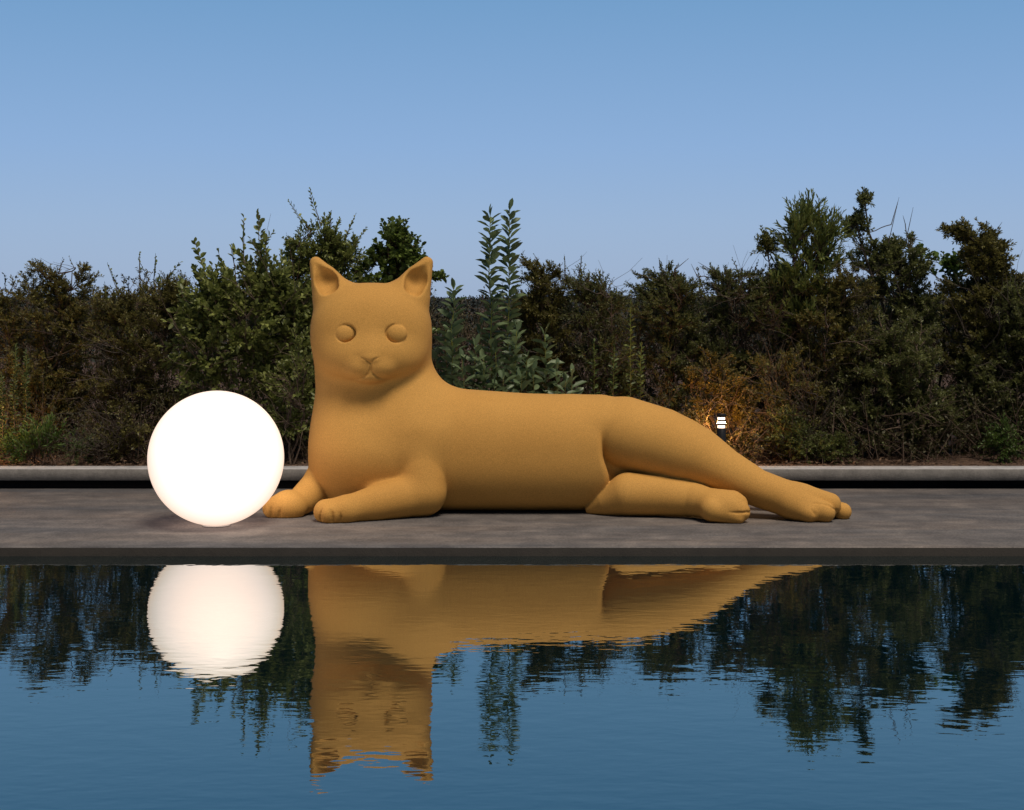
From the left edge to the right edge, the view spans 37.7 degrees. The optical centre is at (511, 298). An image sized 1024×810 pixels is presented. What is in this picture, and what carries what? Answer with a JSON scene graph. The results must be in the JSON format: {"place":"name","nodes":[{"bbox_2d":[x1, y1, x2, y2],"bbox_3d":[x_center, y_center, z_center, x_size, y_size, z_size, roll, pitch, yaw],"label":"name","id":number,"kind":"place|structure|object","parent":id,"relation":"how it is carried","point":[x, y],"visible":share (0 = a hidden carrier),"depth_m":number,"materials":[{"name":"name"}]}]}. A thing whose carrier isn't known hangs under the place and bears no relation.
{"place":"outdoors","nodes":[
{"label":"outdoors","id":0,"kind":"place"},
{"bbox_2d":[0,556,1023,809],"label":"water","id":1,"kind":"structure","parent":0,"point":[510,682],"depth_m":5.86,"materials":[{"name":"blue liquid"}]},
{"bbox_2d":[0,489,1023,555],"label":"deck","id":2,"kind":"structure","parent":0,"point":[149,522],"depth_m":9.32,"materials":[{"name":"concrete"}]},
{"bbox_2d":[147,391,283,527],"bbox_3d":[-1.884,1.020,9.560,0.856,0.859,0.856,0,0,0],"label":"globe lamp","id":3,"kind":"object","parent":2,"relation":"on","point":[215,459],"visible":1,"depth_m":9.25,"materials":[{"name":"beige"}]},
{"bbox_2d":[262,257,851,522],"bbox_3d":[0.291,0.583,10.162,3.884,1.732,1.081,0,0,0],"label":"cat sculpture","id":4,"kind":"object","parent":2,"relation":"on","point":[400,427],"visible":1,"depth_m":9.96,"materials":[{"name":"orange plastic"}]},
{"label":"drain channel","id":5,"kind":"structure","parent":2,"relation":"in","visible":0},
{"bbox_2d":[0,480,1023,488],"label":"retaining wall","id":6,"kind":"structure","parent":5,"relation":"on","point":[819,484],"depth_m":11.62,"materials":[{"name":"stone"}]},
{"bbox_2d":[0,466,1023,479],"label":"garden kerb","id":7,"kind":"structure","parent":6,"relation":"on","point":[785,472],"depth_m":11.45,"materials":[{"name":"concrete"}]},
{"bbox_2d":[0,299,1023,465],"bbox_3d":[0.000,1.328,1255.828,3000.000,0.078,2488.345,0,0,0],"label":"ground","id":8,"kind":"structure","parent":0,"point":[941,459],"depth_m":12.45,"materials":[{"name":"soil"}]},
{"bbox_2d":[0,371,8,464],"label":"tall plant","id":9,"kind":"object","parent":8,"relation":"on","point":[2,427],"visible":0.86,"depth_m":12.05,"materials":[{"name":"green plant"}]},
{"bbox_2d":[9,343,20,460],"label":"tall plant","id":10,"kind":"object","parent":8,"relation":"on","point":[14,399],"visible":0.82,"depth_m":12.05,"materials":[{"name":"green plant"}]},
{"bbox_2d":[20,349,30,461],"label":"tall plant","id":11,"kind":"object","parent":8,"relation":"on","point":[24,384],"visible":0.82,"depth_m":12.05,"materials":[{"name":"green plant"}]},
{"bbox_2d":[0,412,76,465],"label":"plant","id":12,"kind":"object","parent":8,"relation":"on","point":[38,436],"visible":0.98,"depth_m":11.92,"materials":[{"name":"green plant"}]},
{"bbox_2d":[0,257,106,453],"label":"shrub","id":13,"kind":"object","parent":8,"relation":"on","point":[68,313],"visible":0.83,"depth_m":12.85,"materials":[{"name":"green plant"}]},
{"bbox_2d":[51,426,100,465],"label":"plant","id":14,"kind":"object","parent":8,"relation":"on","point":[71,460],"visible":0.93,"depth_m":11.93,"materials":[{"name":"green plant"}]},
{"bbox_2d":[43,388,161,465],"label":"shrub","id":15,"kind":"object","parent":8,"relation":"on","point":[122,432],"visible":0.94,"depth_m":12.09,"materials":[{"name":"green plant"}]},
{"bbox_2d":[40,270,188,454],"bbox_3d":[-3.312,0.556,12.599,1.198,1.605,1.172,0,0,13],"label":"shrub","id":16,"kind":"object","parent":8,"relation":"on","point":[123,314],"visible":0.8,"depth_m":12.69,"materials":[{"name":"green plant"}]},
{"bbox_2d":[93,251,182,396],"bbox_3d":[-3.277,0.473,13.050,0.807,1.766,0.411,0,0,0],"label":"sapling","id":17,"kind":"object","parent":8,"relation":"on","point":[159,276],"visible":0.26,"depth_m":13.10,"materials":[{"name":"green plant"}]},
{"bbox_2d":[156,208,314,444],"bbox_3d":[-2.198,0.308,12.338,1.527,2.104,1.036,0,0,0],"label":"shrub","id":18,"kind":"object","parent":8,"relation":"on","point":[210,314],"visible":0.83,"depth_m":12.37,"materials":[{"name":"green plant"}]},
{"bbox_2d":[258,322,314,463],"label":"shrub","id":19,"kind":"object","parent":8,"relation":"on","point":[301,369],"visible":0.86,"depth_m":12.01,"materials":[{"name":"green plant"}]},
{"bbox_2d":[268,187,376,451],"bbox_3d":[-1.683,0.202,12.886,1.076,2.315,0.689,0,0,0],"label":"shrub","id":20,"kind":"object","parent":8,"relation":"on","point":[334,250],"visible":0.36,"depth_m":12.84,"materials":[{"name":"green plant"}]},
{"bbox_2d":[351,215,449,332],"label":"shrub","id":21,"kind":"object","parent":8,"relation":"on","point":[399,254],"visible":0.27,"depth_m":12.93,"materials":[{"name":"green plant"}]},
{"bbox_2d":[432,345,447,374],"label":"tall plant","id":22,"kind":"object","parent":8,"relation":"on","point":[436,353],"visible":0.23,"depth_m":12.39,"materials":[{"name":"green plant"}]},
{"bbox_2d":[434,321,460,379],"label":"tall plant","id":23,"kind":"object","parent":8,"relation":"on","point":[446,362],"visible":0.23,"depth_m":12.49,"materials":[{"name":"green plant"}]},
{"bbox_2d":[437,278,468,385],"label":"tall plant","id":24,"kind":"object","parent":8,"relation":"on","point":[455,328],"visible":0.56,"depth_m":12.24,"materials":[{"name":"green plant"}]},
{"bbox_2d":[446,324,466,386],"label":"tall plant","id":25,"kind":"object","parent":8,"relation":"on","point":[456,363],"visible":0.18,"depth_m":12.40,"materials":[{"name":"green plant"}]},
{"bbox_2d":[445,348,476,387],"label":"tall plant","id":26,"kind":"object","parent":8,"relation":"on","point":[457,366],"visible":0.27,"depth_m":12.10,"materials":[{"name":"green plant"}]},
{"bbox_2d":[456,361,479,389],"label":"tall plant","id":27,"kind":"object","parent":8,"relation":"on","point":[461,383],"visible":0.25,"depth_m":12.01,"materials":[{"name":"green plant"}]},
{"bbox_2d":[461,334,486,388],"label":"tall plant","id":28,"kind":"object","parent":8,"relation":"on","point":[478,365],"visible":0.39,"depth_m":12.10,"materials":[{"name":"green plant"}]},
{"bbox_2d":[465,317,490,388],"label":"tall plant","id":29,"kind":"object","parent":8,"relation":"on","point":[479,332],"visible":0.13,"depth_m":12.50,"materials":[{"name":"green plant"}]},
{"bbox_2d":[469,348,496,390],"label":"tall plant","id":30,"kind":"object","parent":8,"relation":"on","point":[483,378],"visible":0.32,"depth_m":12.09,"materials":[{"name":"green plant"}]},
{"bbox_2d":[0,292,974,372],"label":"distant scrub","id":31,"kind":"object","parent":8,"relation":"on","point":[473,303],"visible":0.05,"depth_m":31.86,"materials":[{"name":"green plant"}]},
{"bbox_2d":[474,204,508,390],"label":"tall plant","id":32,"kind":"object","parent":8,"relation":"on","point":[493,256],"visible":0.64,"depth_m":12.29,"materials":[{"name":"green plant"}]},
{"bbox_2d":[480,371,507,390],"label":"tall plant","id":33,"kind":"object","parent":8,"relation":"on","point":[494,381],"visible":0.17,"depth_m":11.94,"materials":[{"name":"green plant"}]},
{"bbox_2d":[482,338,507,390],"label":"tall plant","id":34,"kind":"object","parent":8,"relation":"on","point":[494,344],"visible":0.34,"depth_m":12.19,"materials":[{"name":"green plant"}]},
{"bbox_2d":[493,365,516,391],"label":"tall plant","id":35,"kind":"object","parent":8,"relation":"on","point":[501,373],"visible":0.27,"depth_m":12.00,"materials":[{"name":"green plant"}]},
{"bbox_2d":[492,198,526,391],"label":"tall plant","id":36,"kind":"object","parent":8,"relation":"on","point":[511,261],"visible":0.59,"depth_m":12.43,"materials":[{"name":"green plant"}]},
{"bbox_2d":[0,257,1023,465],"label":"thicket","id":37,"kind":"object","parent":8,"relation":"on","point":[912,451],"visible":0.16,"depth_m":12.70,"materials":[{"name":"green plant"}]},
{"bbox_2d":[0,448,1023,465],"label":"leaf litter","id":38,"kind":"object","parent":8,"relation":"on","point":[879,459],"visible":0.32,"depth_m":11.92,"materials":[{"name":"brown plant"}]},
{"bbox_2d":[498,320,529,392],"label":"tall plant","id":39,"kind":"object","parent":8,"relation":"on","point":[511,367],"visible":0.45,"depth_m":12.14,"materials":[{"name":"green plant"}]},
{"bbox_2d":[508,367,531,392],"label":"tall plant","id":40,"kind":"object","parent":8,"relation":"on","point":[524,384],"visible":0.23,"depth_m":12.00,"materials":[{"name":"green plant"}]},
{"bbox_2d":[514,346,539,392],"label":"tall plant","id":41,"kind":"object","parent":8,"relation":"on","point":[529,362],"visible":0.3,"depth_m":12.20,"materials":[{"name":"green plant"}]},
{"bbox_2d":[523,359,544,392],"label":"tall plant","id":42,"kind":"object","parent":8,"relation":"on","point":[532,371],"visible":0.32,"depth_m":12.06,"materials":[{"name":"green plant"}]},
{"bbox_2d":[501,250,583,393],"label":"shrub","id":43,"kind":"object","parent":8,"relation":"on","point":[533,310],"visible":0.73,"depth_m":12.83,"materials":[{"name":"green plant"}]},
{"bbox_2d":[531,322,563,393],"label":"tall plant","id":44,"kind":"object","parent":8,"relation":"on","point":[549,365],"visible":0.5,"depth_m":12.19,"materials":[{"name":"green plant"}]},
{"bbox_2d":[543,357,568,393],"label":"tall plant","id":45,"kind":"object","parent":8,"relation":"on","point":[562,384],"visible":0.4,"depth_m":12.09,"materials":[{"name":"green plant"}]},
{"bbox_2d":[554,373,575,393],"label":"tall plant","id":46,"kind":"object","parent":8,"relation":"on","point":[565,377],"visible":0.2,"depth_m":12.01,"materials":[{"name":"green plant"}]},
{"bbox_2d":[559,363,586,393],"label":"tall plant","id":47,"kind":"object","parent":8,"relation":"on","point":[578,390],"visible":0.18,"depth_m":12.22,"materials":[{"name":"green plant"}]},
{"bbox_2d":[587,338,600,393],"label":"tall plant","id":48,"kind":"object","parent":8,"relation":"on","point":[594,372],"visible":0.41,"depth_m":12.30,"materials":[{"name":"green plant"}]},
{"bbox_2d":[552,255,655,398],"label":"shrub","id":49,"kind":"object","parent":8,"relation":"on","point":[586,291],"visible":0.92,"depth_m":12.73,"materials":[{"name":"green plant"}]},
{"bbox_2d":[608,344,618,396],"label":"tall plant","id":50,"kind":"object","parent":8,"relation":"on","point":[613,375],"visible":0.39,"depth_m":12.29,"materials":[{"name":"green plant"}]},
{"bbox_2d":[623,300,635,396],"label":"tall plant","id":51,"kind":"object","parent":8,"relation":"on","point":[632,347],"visible":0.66,"depth_m":12.29,"materials":[{"name":"green plant"}]},
{"bbox_2d":[634,341,644,399],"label":"tall plant","id":52,"kind":"object","parent":8,"relation":"on","point":[639,370],"visible":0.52,"depth_m":12.29,"materials":[{"name":"green plant"}]},
{"bbox_2d":[604,258,711,413],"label":"shrub","id":53,"kind":"object","parent":8,"relation":"on","point":[663,292],"visible":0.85,"depth_m":12.80,"materials":[{"name":"green plant"}]},
{"bbox_2d":[716,413,725,441],"bbox_3d":[1.667,1.127,11.950,0.076,0.416,0.076,0,0,0],"label":"bollard light","id":54,"kind":"object","parent":8,"relation":"on","point":[721,428],"visible":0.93,"depth_m":11.92,"materials":[{"name":"black metal"}]},
{"bbox_2d":[679,340,780,456],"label":"shrub","id":55,"kind":"object","parent":8,"relation":"on","point":[723,398],"visible":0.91,"depth_m":12.45,"materials":[{"name":"brown plant"}]},
{"bbox_2d":[660,251,807,447],"bbox_3d":[1.926,0.461,12.843,1.296,1.795,1.006,0,0,19],"label":"shrub","id":56,"kind":"object","parent":8,"relation":"on","point":[726,289],"visible":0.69,"depth_m":12.94,"materials":[{"name":"green plant"}]},
{"bbox_2d":[748,225,813,425],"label":"shrub","id":57,"kind":"object","parent":8,"relation":"on","point":[767,243],"visible":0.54,"depth_m":12.95,"materials":[{"name":"green plant"}]},
{"bbox_2d":[726,331,851,459],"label":"shrub","id":58,"kind":"object","parent":8,"relation":"on","point":[791,390],"visible":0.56,"depth_m":12.42,"materials":[{"name":"brown plant"}]},
{"bbox_2d":[755,403,859,464],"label":"shrub","id":59,"kind":"object","parent":8,"relation":"on","point":[809,448],"visible":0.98,"depth_m":12.10,"materials":[{"name":"green plant"}]},
{"bbox_2d":[752,188,870,426],"bbox_3d":[2.538,0.202,12.857,0.997,2.310,0.781,0,0,0],"label":"shrub","id":60,"kind":"object","parent":8,"relation":"on","point":[808,218],"visible":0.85,"depth_m":12.82,"materials":[{"name":"green plant"}]},
{"bbox_2d":[775,254,899,431],"bbox_3d":[2.659,0.454,12.553,1.013,1.808,1.065,0,0,0],"label":"shrub","id":61,"kind":"object","parent":8,"relation":"on","point":[835,301],"visible":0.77,"depth_m":12.63,"materials":[{"name":"green plant"}]},
{"bbox_2d":[826,186,951,449],"bbox_3d":[3.214,0.192,12.858,1.340,2.337,0.994,0,0,-23],"label":"shrub","id":62,"kind":"object","parent":8,"relation":"on","point":[910,274],"visible":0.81,"depth_m":13.01,"materials":[{"name":"green plant"}]},
{"bbox_2d":[827,307,974,461],"bbox_3d":[3.229,0.722,12.380,1.265,1.300,1.284,0,0,0],"label":"shrub","id":63,"kind":"object","parent":8,"relation":"on","point":[898,355],"visible":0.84,"depth_m":12.49,"materials":[{"name":"green plant"}]},
{"bbox_2d":[906,242,965,388],"bbox_3d":[3.762,0.432,13.189,0.589,1.850,0.322,0,0,0],"label":"sapling","id":64,"kind":"object","parent":8,"relation":"on","point":[948,264],"visible":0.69,"depth_m":13.17,"materials":[{"name":"green plant"}]},
{"bbox_2d":[928,252,1023,453],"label":"shrub","id":65,"kind":"object","parent":8,"relation":"on","point":[1008,321],"visible":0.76,"depth_m":12.61,"materials":[{"name":"green plant"}]},
{"bbox_2d":[931,216,1023,450],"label":"shrub","id":66,"kind":"object","parent":8,"relation":"on","point":[984,254],"visible":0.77,"depth_m":12.81,"materials":[{"name":"green plant"}]},
{"bbox_2d":[973,409,1023,463],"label":"plant","id":67,"kind":"object","parent":8,"relation":"on","point":[997,438],"visible":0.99,"depth_m":12.04,"materials":[{"name":"green plant"}]},
{"bbox_2d":[0,0,1023,298],"label":"sky","id":68,"kind":"structure","parent":0,"point":[624,135],"materials":[{"name":"blue"}]}
]}

